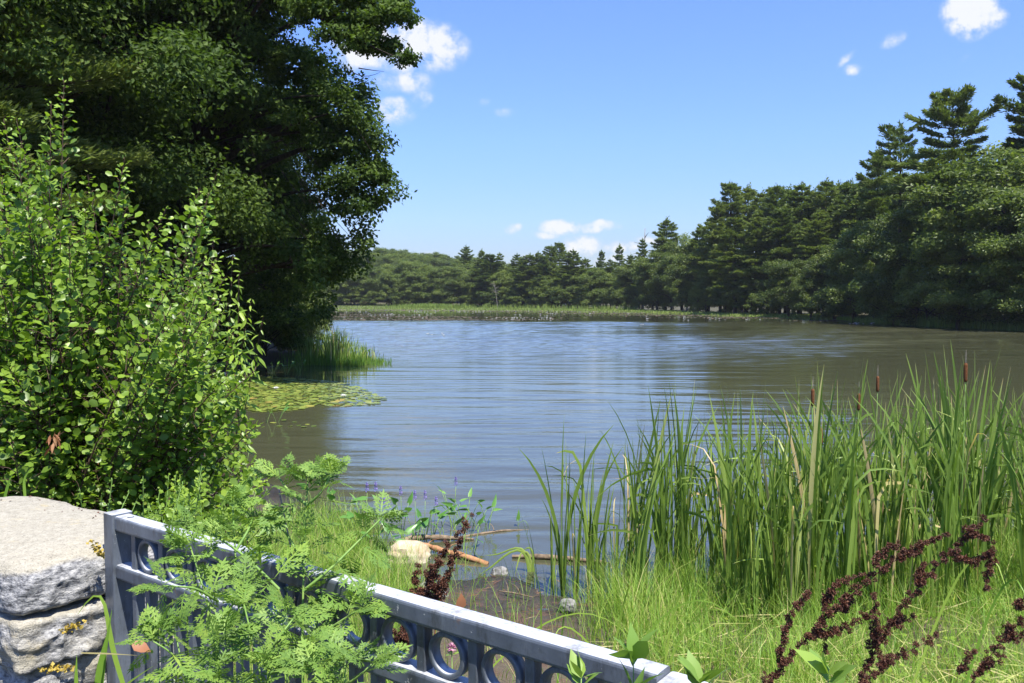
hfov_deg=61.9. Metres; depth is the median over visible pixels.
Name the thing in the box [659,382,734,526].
cattail
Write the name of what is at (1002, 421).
cattail
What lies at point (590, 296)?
shrub
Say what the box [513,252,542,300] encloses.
pine tree
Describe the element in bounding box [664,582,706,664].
sedge blade
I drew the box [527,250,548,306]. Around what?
pine tree
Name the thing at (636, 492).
cattail
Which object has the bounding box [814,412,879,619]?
cattail
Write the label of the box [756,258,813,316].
broadleaf tree
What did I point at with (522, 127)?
sky
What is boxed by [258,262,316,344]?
shrub
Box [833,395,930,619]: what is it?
cattail
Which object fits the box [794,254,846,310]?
broadleaf tree
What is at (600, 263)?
pine tree
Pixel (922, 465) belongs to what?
cattail
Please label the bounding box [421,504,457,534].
pickerelweed
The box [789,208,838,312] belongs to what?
pine tree
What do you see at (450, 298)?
shrub
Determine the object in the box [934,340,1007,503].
cattail
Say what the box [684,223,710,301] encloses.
pine tree
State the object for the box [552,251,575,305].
pine tree
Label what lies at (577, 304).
shrub
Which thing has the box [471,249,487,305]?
pine tree
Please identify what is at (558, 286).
broadleaf tree
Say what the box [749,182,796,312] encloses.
pine tree
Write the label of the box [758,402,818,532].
cattail
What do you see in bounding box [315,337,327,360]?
reed clump
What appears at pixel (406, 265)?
broadleaf tree
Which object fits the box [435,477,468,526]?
pickerelweed
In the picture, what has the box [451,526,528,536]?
driftwood
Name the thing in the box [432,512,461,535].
pickerelweed
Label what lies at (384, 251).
broadleaf tree
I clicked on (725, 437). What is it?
cattail
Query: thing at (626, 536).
cattail
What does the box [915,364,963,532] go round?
cattail
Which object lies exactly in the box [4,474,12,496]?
grass blade
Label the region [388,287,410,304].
shrub
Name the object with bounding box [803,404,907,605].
cattail
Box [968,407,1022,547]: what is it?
cattail
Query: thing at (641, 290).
broadleaf tree
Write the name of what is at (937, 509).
cattail
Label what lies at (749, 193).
pine tree
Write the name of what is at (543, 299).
shrub
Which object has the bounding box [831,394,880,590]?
cattail
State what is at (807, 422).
cattail
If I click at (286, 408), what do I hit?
pickerelweed
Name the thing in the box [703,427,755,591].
cattail
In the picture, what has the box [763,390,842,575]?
cattail
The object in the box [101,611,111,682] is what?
grass blade
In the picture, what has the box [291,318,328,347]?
shrub
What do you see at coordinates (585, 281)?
broadleaf tree
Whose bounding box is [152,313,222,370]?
shrub
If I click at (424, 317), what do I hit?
lily pads
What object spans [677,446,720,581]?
cattail
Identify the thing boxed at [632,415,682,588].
cattail
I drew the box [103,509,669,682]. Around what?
fence panel
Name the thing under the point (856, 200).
broadleaf tree
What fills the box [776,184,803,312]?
pine tree
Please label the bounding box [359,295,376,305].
shrub
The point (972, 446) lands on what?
cattail
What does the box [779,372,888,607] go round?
cattail
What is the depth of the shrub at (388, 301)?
279.39 m
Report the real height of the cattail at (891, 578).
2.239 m
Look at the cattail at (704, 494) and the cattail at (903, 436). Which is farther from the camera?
the cattail at (903, 436)
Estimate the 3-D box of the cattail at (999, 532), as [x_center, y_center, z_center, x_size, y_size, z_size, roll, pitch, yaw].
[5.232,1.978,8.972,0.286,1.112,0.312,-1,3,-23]
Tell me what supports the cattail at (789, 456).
on the ground at (275, 498)
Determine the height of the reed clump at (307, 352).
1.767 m
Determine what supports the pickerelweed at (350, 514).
on the water
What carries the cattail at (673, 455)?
on the ground at (275, 498)
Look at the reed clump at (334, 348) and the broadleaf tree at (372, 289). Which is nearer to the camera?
the reed clump at (334, 348)
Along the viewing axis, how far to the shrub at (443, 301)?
276.02 m
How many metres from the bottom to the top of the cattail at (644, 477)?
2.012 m
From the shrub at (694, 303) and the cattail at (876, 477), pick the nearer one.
the cattail at (876, 477)
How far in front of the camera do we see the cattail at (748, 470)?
7.98 m
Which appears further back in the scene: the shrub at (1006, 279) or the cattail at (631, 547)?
the shrub at (1006, 279)
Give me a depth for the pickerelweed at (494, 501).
11.24 m
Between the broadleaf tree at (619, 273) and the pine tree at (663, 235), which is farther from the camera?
the broadleaf tree at (619, 273)
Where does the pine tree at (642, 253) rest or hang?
on the ground at (275, 498)
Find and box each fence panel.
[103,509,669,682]
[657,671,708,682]
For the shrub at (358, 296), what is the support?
on the ground at (275, 498)
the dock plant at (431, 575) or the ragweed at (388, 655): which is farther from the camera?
the dock plant at (431, 575)
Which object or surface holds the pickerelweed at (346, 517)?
on the ground at (275, 498)
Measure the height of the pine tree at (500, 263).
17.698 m
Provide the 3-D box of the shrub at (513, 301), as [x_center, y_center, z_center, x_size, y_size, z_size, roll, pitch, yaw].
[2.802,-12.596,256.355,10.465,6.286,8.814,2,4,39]
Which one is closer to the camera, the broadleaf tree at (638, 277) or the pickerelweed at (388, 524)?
the pickerelweed at (388, 524)
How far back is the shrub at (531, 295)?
251.48 m
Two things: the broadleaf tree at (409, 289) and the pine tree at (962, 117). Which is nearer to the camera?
the pine tree at (962, 117)
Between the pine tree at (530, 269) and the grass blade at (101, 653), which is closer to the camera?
the grass blade at (101, 653)
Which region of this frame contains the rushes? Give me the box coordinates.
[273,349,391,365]
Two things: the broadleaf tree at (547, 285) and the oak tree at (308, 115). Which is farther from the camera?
the broadleaf tree at (547, 285)
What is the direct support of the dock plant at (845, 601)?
on the ground at (275, 498)
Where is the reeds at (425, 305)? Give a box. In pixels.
[376,303,639,309]
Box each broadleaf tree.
[0,0,201,239]
[0,0,260,243]
[0,0,314,343]
[3,2,328,290]
[53,2,183,193]
[58,137,244,271]
[58,141,147,241]
[148,117,338,292]
[262,193,345,309]
[329,285,347,304]
[333,268,370,304]
[333,278,362,304]
[357,252,376,267]
[359,277,374,302]
[361,266,377,277]
[368,270,400,300]
[369,284,379,304]
[371,253,390,271]
[372,247,395,256]
[373,254,407,268]
[373,264,398,279]
[376,270,404,304]
[384,252,413,261]
[390,259,430,273]
[392,249,413,255]
[392,271,416,301]
[400,268,432,299]
[401,283,427,302]
[403,255,437,268]
[411,275,437,303]
[412,252,447,258]
[419,271,444,289]
[427,251,447,259]
[428,266,465,296]
[433,259,454,267]
[438,284,460,301]
[442,271,474,304]
[448,258,462,264]
[450,262,475,279]
[460,288,481,302]
[465,268,485,305]
[483,269,515,304]
[490,278,520,306]
[528,276,554,306]
[532,279,557,302]
[549,279,570,306]
[564,277,586,298]
[569,268,609,307]
[574,267,612,303]
[588,274,613,304]
[592,273,617,303]
[605,277,630,299]
[610,264,636,297]
[627,286,640,305]
[630,253,668,309]
[632,276,662,309]
[642,253,696,309]
[648,232,708,310]
[659,251,704,310]
[663,277,703,309]
[687,278,722,312]
[708,280,733,312]
[726,279,768,313]
[751,278,782,307]
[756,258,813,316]
[789,273,829,318]
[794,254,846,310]
[814,218,889,319]
[826,273,864,320]
[836,233,902,283]
[840,175,935,271]
[845,203,975,301]
[851,260,877,312]
[887,169,942,208]
[894,236,992,327]
[905,139,1023,315]
[959,207,1023,312]
[990,213,1023,287]
[992,248,1023,313]
[1001,185,1023,241]
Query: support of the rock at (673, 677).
on the ground at (275, 498)
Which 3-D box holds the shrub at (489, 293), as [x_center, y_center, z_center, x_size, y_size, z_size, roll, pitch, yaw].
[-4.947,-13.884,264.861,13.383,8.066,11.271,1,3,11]
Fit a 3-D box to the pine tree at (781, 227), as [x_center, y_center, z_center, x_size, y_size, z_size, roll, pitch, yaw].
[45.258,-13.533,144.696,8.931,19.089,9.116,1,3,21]
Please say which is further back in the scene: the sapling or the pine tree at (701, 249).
the pine tree at (701, 249)
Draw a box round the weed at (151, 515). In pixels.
[48,477,204,659]
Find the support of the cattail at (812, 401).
on the ground at (275, 498)
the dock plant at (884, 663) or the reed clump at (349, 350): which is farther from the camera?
the reed clump at (349, 350)
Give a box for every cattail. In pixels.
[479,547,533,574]
[520,425,611,595]
[522,519,537,588]
[544,438,585,598]
[548,509,556,595]
[557,441,631,589]
[564,475,602,575]
[582,499,630,568]
[587,525,597,600]
[588,489,620,577]
[589,438,660,591]
[595,382,694,585]
[595,483,610,583]
[600,484,632,600]
[602,433,659,560]
[605,401,670,558]
[607,393,671,562]
[608,425,699,582]
[611,508,650,588]
[617,443,645,570]
[617,453,645,589]
[623,387,701,601]
[623,422,650,580]
[624,439,656,594]
[624,510,643,585]
[631,442,699,594]
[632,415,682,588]
[632,440,674,597]
[636,388,696,569]
[637,425,668,552]
[641,421,698,577]
[644,416,710,547]
[653,494,682,590]
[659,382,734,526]
[659,400,706,538]
[660,444,715,571]
[669,383,717,551]
[669,388,734,594]
[675,394,794,585]
[675,434,744,592]
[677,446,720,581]
[684,414,730,580]
[686,443,722,575]
[686,501,700,573]
[688,502,697,542]
[689,420,768,600]
[690,411,771,617]
[692,417,751,575]
[692,454,707,565]
[693,390,753,520]
[695,476,726,594]
[701,463,754,585]
[702,440,719,565]
[703,385,791,624]
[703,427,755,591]
[704,408,800,566]
[705,416,746,561]
[706,392,765,582]
[706,418,756,552]
[709,395,778,617]
[715,424,758,562]
[716,396,809,591]
[720,400,753,495]
[727,391,793,616]
[735,519,813,628]
[736,413,800,627]
[739,413,807,616]
[739,420,788,608]
[742,389,858,585]
[742,440,808,570]
[744,429,822,599]
[753,406,797,599]
[753,432,862,602]
[757,425,800,568]
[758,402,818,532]
[760,367,897,625]
[761,382,836,469]
[762,424,796,499]
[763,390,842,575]
[763,398,809,559]
[765,402,798,503]
[765,462,841,632]
[767,379,844,478]
[771,405,864,550]
[771,408,820,598]
[772,365,855,581]
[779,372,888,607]
[780,477,807,604]
[782,382,842,576]
[782,439,798,561]
[783,407,887,585]
[785,378,866,548]
[787,359,897,616]
[791,404,859,496]
[792,387,832,453]
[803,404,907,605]
[805,498,857,619]
[808,399,908,579]
[810,417,822,560]
[814,361,875,475]
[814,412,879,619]
[822,399,890,569]
[823,360,867,520]
[823,398,862,543]
[827,439,865,527]
[828,380,896,550]
[828,406,907,534]
[830,423,903,577]
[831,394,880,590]
[832,458,861,565]
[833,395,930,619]
[837,490,845,575]
[840,434,897,597]
[842,416,926,512]
[843,392,941,587]
[846,413,928,621]
[848,398,916,457]
[851,376,930,521]
[852,382,967,616]
[852,400,925,606]
[853,375,905,525]
[857,412,951,593]
[863,411,904,528]
[865,457,876,534]
[867,379,908,615]
[869,395,927,531]
[873,382,915,492]
[874,395,939,596]
[876,398,972,610]
[883,402,936,483]
[885,374,921,532]
[886,365,989,577]
[889,391,940,502]
[889,448,950,541]
[891,363,1018,610]
[892,452,938,611]
[895,354,985,604]
[901,392,974,516]
[902,377,987,612]
[902,399,950,510]
[903,390,961,482]
[906,355,964,480]
[906,366,963,481]
[910,455,934,564]
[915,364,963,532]
[915,380,972,573]
[916,380,994,515]
[917,373,943,551]
[918,366,1018,514]
[918,513,944,595]
[920,401,1022,614]
[922,375,1016,570]
[924,404,976,615]
[926,366,985,473]
[927,378,1011,586]
[929,372,978,544]
[932,508,938,550]
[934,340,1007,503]
[935,389,987,498]
[936,393,1023,571]
[936,400,1021,579]
[938,372,991,479]
[945,368,1010,454]
[953,400,985,490]
[962,362,1023,466]
[964,412,1023,577]
[967,404,1022,541]
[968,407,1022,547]
[979,380,1023,550]
[981,413,1021,538]
[986,438,1023,541]
[986,450,1023,550]
[987,387,1022,480]
[987,418,1023,504]
[987,505,1023,515]
[989,385,1023,544]
[993,391,1023,450]
[994,400,1023,597]
[994,495,1014,564]
[996,431,1023,541]
[997,398,1023,505]
[999,412,1023,512]
[999,452,1023,520]
[1000,408,1022,461]
[1002,397,1023,463]
[1003,386,1023,530]
[1004,409,1023,501]
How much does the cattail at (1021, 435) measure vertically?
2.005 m
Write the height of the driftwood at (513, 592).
0.104 m
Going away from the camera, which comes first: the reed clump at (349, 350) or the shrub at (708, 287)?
the reed clump at (349, 350)
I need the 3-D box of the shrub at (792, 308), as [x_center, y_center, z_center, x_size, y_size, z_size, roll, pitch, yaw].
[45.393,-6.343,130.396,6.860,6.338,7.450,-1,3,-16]
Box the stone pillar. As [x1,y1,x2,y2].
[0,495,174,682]
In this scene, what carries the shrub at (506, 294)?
on the ground at (275, 498)
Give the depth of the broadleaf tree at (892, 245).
97.20 m
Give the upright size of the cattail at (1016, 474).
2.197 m
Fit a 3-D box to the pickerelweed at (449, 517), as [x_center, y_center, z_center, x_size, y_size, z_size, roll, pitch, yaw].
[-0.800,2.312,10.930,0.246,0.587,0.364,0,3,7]
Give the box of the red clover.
[446,643,458,668]
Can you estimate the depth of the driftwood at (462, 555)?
9.81 m
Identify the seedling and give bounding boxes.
[567,649,601,682]
[608,622,663,682]
[677,650,730,682]
[794,648,857,682]
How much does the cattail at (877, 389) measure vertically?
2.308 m
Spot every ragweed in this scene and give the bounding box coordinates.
[112,597,263,682]
[126,523,275,682]
[147,483,308,682]
[183,622,310,682]
[211,577,346,682]
[238,451,409,682]
[274,628,411,682]
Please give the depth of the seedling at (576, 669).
1.01 m
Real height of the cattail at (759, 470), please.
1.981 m
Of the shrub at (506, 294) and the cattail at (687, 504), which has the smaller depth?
the cattail at (687, 504)
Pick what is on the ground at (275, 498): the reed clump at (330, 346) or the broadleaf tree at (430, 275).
the broadleaf tree at (430, 275)
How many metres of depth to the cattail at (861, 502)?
8.30 m
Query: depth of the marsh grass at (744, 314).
195.89 m
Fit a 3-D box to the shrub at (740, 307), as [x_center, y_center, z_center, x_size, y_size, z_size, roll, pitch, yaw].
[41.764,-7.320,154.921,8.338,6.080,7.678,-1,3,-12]
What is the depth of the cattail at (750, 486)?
7.92 m
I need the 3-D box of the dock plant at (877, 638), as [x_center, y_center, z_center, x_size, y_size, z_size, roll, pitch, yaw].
[1.054,1.038,2.209,0.375,1.203,0.120,0,3,0]
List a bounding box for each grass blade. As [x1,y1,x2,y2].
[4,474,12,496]
[23,468,31,495]
[74,656,77,682]
[78,595,124,682]
[81,652,126,654]
[94,627,109,682]
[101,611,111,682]
[128,666,152,682]
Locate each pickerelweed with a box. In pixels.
[268,401,289,420]
[297,483,312,503]
[327,494,339,512]
[339,509,365,526]
[347,511,369,548]
[350,482,368,545]
[352,482,379,550]
[371,533,405,548]
[373,519,383,548]
[381,521,416,541]
[383,497,399,546]
[389,519,419,539]
[390,486,412,537]
[401,490,428,535]
[412,518,428,540]
[416,490,445,534]
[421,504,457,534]
[429,496,449,541]
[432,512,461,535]
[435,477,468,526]
[440,501,456,532]
[441,502,481,535]
[448,488,484,525]
[456,505,501,531]
[463,512,485,550]
[474,521,484,554]
[476,495,496,529]
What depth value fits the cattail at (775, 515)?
7.68 m
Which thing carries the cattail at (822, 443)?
on the ground at (275, 498)
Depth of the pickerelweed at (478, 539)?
10.06 m
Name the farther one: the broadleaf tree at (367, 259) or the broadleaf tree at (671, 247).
the broadleaf tree at (367, 259)
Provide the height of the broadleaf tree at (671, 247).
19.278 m
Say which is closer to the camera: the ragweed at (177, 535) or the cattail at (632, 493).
the ragweed at (177, 535)
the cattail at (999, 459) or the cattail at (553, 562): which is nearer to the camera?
the cattail at (553, 562)
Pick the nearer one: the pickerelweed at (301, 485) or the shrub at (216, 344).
the pickerelweed at (301, 485)
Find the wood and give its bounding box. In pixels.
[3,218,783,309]
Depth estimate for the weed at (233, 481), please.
3.54 m
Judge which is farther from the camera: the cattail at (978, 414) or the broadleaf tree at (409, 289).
the broadleaf tree at (409, 289)
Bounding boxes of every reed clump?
[306,341,311,363]
[309,332,319,364]
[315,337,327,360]
[317,340,330,363]
[318,330,328,359]
[326,328,339,357]
[327,324,338,359]
[327,330,338,364]
[339,327,348,364]
[347,337,356,363]
[350,344,359,362]
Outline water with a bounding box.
[183,310,1023,609]
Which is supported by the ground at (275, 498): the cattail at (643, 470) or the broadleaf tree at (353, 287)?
the broadleaf tree at (353, 287)
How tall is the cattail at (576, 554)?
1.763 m
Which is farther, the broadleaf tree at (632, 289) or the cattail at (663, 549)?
the broadleaf tree at (632, 289)
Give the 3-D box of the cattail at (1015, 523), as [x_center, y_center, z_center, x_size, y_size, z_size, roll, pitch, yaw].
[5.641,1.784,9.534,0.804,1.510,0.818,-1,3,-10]
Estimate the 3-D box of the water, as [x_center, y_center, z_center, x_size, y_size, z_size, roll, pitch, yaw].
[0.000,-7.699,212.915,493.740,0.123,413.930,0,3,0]
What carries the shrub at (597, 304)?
on the ground at (275, 498)
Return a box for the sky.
[38,0,1023,278]
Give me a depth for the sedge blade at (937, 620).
3.68 m
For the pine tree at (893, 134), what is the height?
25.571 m
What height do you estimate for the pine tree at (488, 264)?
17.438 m
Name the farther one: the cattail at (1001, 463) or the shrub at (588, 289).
the shrub at (588, 289)
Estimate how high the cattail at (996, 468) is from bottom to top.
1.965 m
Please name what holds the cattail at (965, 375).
on the ground at (275, 498)
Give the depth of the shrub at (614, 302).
221.31 m
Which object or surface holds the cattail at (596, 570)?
on the ground at (275, 498)
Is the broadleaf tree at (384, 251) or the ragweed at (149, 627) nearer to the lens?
the ragweed at (149, 627)
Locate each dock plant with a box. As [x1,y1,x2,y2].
[392,625,408,650]
[409,512,474,633]
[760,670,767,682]
[765,532,951,682]
[857,514,998,680]
[858,630,939,682]
[955,596,1023,682]
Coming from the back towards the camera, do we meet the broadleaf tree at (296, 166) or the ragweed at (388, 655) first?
the broadleaf tree at (296, 166)
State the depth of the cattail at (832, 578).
7.71 m
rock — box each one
[387,540,430,563]
[491,566,507,574]
[558,598,575,613]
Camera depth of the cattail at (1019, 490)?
8.45 m
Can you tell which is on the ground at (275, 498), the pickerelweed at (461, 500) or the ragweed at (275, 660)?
the ragweed at (275, 660)
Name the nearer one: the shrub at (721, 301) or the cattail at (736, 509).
the cattail at (736, 509)
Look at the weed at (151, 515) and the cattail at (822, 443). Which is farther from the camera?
the cattail at (822, 443)
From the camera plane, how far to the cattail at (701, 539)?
8.79 m
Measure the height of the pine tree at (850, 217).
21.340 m
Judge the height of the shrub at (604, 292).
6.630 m
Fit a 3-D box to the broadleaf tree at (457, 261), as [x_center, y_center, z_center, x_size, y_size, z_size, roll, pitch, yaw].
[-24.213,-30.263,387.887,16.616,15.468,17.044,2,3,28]
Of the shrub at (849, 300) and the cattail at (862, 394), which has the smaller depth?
the cattail at (862, 394)
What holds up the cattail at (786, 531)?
on the ground at (275, 498)
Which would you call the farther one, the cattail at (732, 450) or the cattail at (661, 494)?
the cattail at (732, 450)
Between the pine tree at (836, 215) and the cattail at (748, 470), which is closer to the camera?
the cattail at (748, 470)
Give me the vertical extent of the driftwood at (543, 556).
0.127 m
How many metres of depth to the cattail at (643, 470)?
8.68 m
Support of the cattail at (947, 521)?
on the ground at (275, 498)
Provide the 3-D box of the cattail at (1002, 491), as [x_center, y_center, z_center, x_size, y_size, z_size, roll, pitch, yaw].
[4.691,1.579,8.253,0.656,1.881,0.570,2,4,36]
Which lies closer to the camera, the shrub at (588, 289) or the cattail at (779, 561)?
the cattail at (779, 561)
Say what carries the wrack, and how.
on the ground at (275, 498)
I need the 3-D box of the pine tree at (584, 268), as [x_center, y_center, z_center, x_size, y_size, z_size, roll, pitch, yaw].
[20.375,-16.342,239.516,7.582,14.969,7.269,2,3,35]
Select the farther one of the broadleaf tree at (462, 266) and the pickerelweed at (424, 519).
the broadleaf tree at (462, 266)
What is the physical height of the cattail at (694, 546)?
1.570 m
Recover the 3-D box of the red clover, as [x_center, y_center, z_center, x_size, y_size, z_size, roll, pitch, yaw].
[-0.159,1.253,2.366,0.045,0.856,0.050,0,3,0]
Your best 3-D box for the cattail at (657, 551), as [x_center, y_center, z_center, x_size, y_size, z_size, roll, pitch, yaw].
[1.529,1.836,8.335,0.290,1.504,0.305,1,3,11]
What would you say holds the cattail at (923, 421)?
on the ground at (275, 498)
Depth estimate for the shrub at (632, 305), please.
217.18 m
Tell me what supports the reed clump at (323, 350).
in the water
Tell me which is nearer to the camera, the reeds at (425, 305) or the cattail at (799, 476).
the cattail at (799, 476)
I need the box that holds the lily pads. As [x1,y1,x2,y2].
[330,310,842,321]
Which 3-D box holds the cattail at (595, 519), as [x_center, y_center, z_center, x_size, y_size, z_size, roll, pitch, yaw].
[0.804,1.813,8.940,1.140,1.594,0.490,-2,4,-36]
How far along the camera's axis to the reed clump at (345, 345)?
38.86 m
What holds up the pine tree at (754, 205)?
on the ground at (275, 498)
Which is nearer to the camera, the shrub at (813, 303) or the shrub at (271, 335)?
the shrub at (271, 335)
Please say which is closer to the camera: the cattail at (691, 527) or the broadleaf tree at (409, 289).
the cattail at (691, 527)
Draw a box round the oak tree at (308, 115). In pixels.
[114,0,424,351]
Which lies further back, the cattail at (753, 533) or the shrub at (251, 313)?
the shrub at (251, 313)
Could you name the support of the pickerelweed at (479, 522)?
in the water
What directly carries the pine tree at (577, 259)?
on the ground at (275, 498)
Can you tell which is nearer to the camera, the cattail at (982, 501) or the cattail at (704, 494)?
the cattail at (982, 501)
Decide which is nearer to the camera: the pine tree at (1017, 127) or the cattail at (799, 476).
the cattail at (799, 476)
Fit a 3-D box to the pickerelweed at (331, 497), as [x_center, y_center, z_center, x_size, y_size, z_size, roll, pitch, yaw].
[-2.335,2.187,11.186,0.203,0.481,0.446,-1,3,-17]
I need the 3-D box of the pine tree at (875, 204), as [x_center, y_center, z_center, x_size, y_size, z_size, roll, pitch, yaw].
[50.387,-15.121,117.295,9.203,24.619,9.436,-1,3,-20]
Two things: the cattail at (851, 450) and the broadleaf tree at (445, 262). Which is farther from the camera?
the broadleaf tree at (445, 262)
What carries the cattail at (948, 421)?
on the ground at (275, 498)
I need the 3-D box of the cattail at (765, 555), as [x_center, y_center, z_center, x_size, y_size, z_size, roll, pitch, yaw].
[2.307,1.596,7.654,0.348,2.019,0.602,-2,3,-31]
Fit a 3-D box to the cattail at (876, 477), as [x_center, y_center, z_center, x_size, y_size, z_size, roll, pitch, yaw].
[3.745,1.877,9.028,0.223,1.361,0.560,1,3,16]
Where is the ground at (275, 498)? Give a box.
[1,288,1023,682]
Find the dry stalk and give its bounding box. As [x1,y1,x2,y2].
[278,485,295,682]
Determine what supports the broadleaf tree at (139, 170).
on the ground at (275, 498)
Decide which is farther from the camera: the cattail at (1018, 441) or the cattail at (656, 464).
the cattail at (1018, 441)
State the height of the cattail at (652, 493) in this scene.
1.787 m
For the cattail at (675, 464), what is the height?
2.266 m
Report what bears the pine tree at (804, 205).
on the ground at (275, 498)
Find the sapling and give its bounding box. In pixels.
[172,240,270,662]
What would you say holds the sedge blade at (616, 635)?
on the ground at (275, 498)
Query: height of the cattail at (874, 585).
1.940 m
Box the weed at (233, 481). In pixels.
[142,462,283,680]
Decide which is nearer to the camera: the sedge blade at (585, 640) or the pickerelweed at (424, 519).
the sedge blade at (585, 640)
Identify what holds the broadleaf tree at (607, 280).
on the ground at (275, 498)
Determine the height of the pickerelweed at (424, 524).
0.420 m
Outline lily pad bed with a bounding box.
[200,376,378,396]
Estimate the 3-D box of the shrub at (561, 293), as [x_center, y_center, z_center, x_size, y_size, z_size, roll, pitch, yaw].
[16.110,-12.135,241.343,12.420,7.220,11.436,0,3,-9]
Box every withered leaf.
[132,640,150,652]
[456,593,465,607]
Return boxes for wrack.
[280,545,910,680]
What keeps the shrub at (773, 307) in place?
on the ground at (275, 498)
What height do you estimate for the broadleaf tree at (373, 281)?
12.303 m
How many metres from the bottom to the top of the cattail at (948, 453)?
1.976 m
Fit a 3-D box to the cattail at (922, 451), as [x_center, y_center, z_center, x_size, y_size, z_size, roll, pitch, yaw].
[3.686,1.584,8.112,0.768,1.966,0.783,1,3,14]
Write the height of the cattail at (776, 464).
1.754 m
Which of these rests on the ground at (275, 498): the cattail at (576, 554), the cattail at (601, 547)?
the cattail at (601, 547)
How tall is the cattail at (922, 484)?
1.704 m
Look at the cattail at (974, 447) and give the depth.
9.43 m
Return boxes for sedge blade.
[493,613,615,666]
[535,573,541,629]
[556,626,588,642]
[557,599,566,682]
[613,584,633,650]
[646,600,729,634]
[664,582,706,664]
[668,609,739,666]
[912,553,1011,682]
[965,579,1023,682]
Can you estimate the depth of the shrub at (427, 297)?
278.34 m
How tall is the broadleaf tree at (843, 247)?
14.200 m
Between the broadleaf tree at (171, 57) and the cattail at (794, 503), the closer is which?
the cattail at (794, 503)
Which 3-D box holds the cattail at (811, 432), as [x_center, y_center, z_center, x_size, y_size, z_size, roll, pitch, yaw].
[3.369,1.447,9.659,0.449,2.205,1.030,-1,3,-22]
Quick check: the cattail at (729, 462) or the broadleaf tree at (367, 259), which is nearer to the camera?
the cattail at (729, 462)
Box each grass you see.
[174,488,1023,682]
[333,303,832,319]
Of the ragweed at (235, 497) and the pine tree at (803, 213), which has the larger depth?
the pine tree at (803, 213)
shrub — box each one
[85,280,153,365]
[113,292,199,363]
[147,287,217,342]
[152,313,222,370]
[164,278,244,318]
[206,292,269,354]
[207,285,257,355]
[235,290,311,356]
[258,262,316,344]
[271,303,322,354]
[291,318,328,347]
[292,285,332,330]
[305,300,336,337]
[316,286,332,300]
[338,290,360,305]
[347,292,365,304]
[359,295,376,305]
[364,291,383,305]
[371,288,400,304]
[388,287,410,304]
[389,290,411,304]
[405,292,421,303]
[410,285,434,303]
[417,290,432,302]
[430,288,456,304]
[431,296,451,303]
[448,287,464,303]
[457,290,483,305]
[458,295,477,305]
[475,292,492,306]
[476,284,506,306]
[481,289,507,305]
[499,291,517,305]
[506,291,534,306]
[525,289,550,306]
[525,297,539,307]
[533,285,559,307]
[548,286,580,307]
[568,294,587,307]
[577,287,608,307]
[579,286,595,306]
[591,296,608,308]
[595,288,619,307]
[605,293,623,307]
[618,289,639,308]
[618,295,638,308]
[638,294,659,308]
[655,294,682,310]
[684,293,707,311]
[703,280,727,307]
[713,281,746,312]
[722,285,756,312]
[743,286,783,314]
[769,279,799,310]
[788,291,813,313]
[803,277,851,318]
[840,295,858,313]
[854,299,880,318]
[965,283,1023,324]
[973,276,1023,325]
[987,272,1023,299]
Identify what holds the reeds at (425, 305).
on the ground at (275, 498)
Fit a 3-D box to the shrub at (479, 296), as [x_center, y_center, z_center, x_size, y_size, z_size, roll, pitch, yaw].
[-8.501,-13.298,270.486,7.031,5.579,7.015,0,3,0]
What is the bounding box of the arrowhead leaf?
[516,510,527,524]
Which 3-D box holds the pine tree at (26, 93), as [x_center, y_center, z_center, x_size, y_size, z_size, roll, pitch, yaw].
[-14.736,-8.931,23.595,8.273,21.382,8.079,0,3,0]
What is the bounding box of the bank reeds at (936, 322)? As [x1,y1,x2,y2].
[836,312,1023,330]
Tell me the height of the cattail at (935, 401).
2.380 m
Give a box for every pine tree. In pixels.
[0,0,154,296]
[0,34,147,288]
[458,245,473,268]
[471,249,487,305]
[472,253,502,306]
[488,252,508,286]
[505,253,521,274]
[507,257,534,304]
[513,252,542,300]
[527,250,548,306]
[531,255,554,302]
[536,244,566,280]
[548,269,558,277]
[549,242,566,273]
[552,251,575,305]
[561,249,581,304]
[574,257,592,305]
[596,250,606,270]
[603,257,615,304]
[613,243,624,270]
[617,254,636,299]
[630,237,650,308]
[645,215,679,309]
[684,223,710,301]
[685,217,722,311]
[697,199,733,310]
[698,181,756,311]
[705,217,754,313]
[726,182,759,312]
[729,209,773,313]
[731,187,770,309]
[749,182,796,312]
[752,206,802,313]
[752,238,777,313]
[765,182,823,313]
[765,229,813,313]
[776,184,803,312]
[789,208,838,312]
[794,187,827,313]
[796,175,842,312]
[819,178,857,314]
[820,179,848,261]
[824,184,876,313]
[842,146,909,262]
[858,119,934,256]
[884,82,1002,243]
[964,72,1023,235]
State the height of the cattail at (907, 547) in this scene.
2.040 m
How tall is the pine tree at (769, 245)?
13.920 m
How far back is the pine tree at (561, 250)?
285.53 m
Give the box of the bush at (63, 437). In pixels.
[0,77,269,565]
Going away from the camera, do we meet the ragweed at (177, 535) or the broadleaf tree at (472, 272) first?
the ragweed at (177, 535)
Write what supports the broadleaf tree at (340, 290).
on the ground at (275, 498)
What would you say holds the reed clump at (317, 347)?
in the water
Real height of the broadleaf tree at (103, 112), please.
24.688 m
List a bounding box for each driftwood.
[390,531,473,544]
[416,538,488,564]
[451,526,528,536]
[499,580,532,597]
[512,552,604,562]
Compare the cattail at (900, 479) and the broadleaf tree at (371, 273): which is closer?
the cattail at (900, 479)

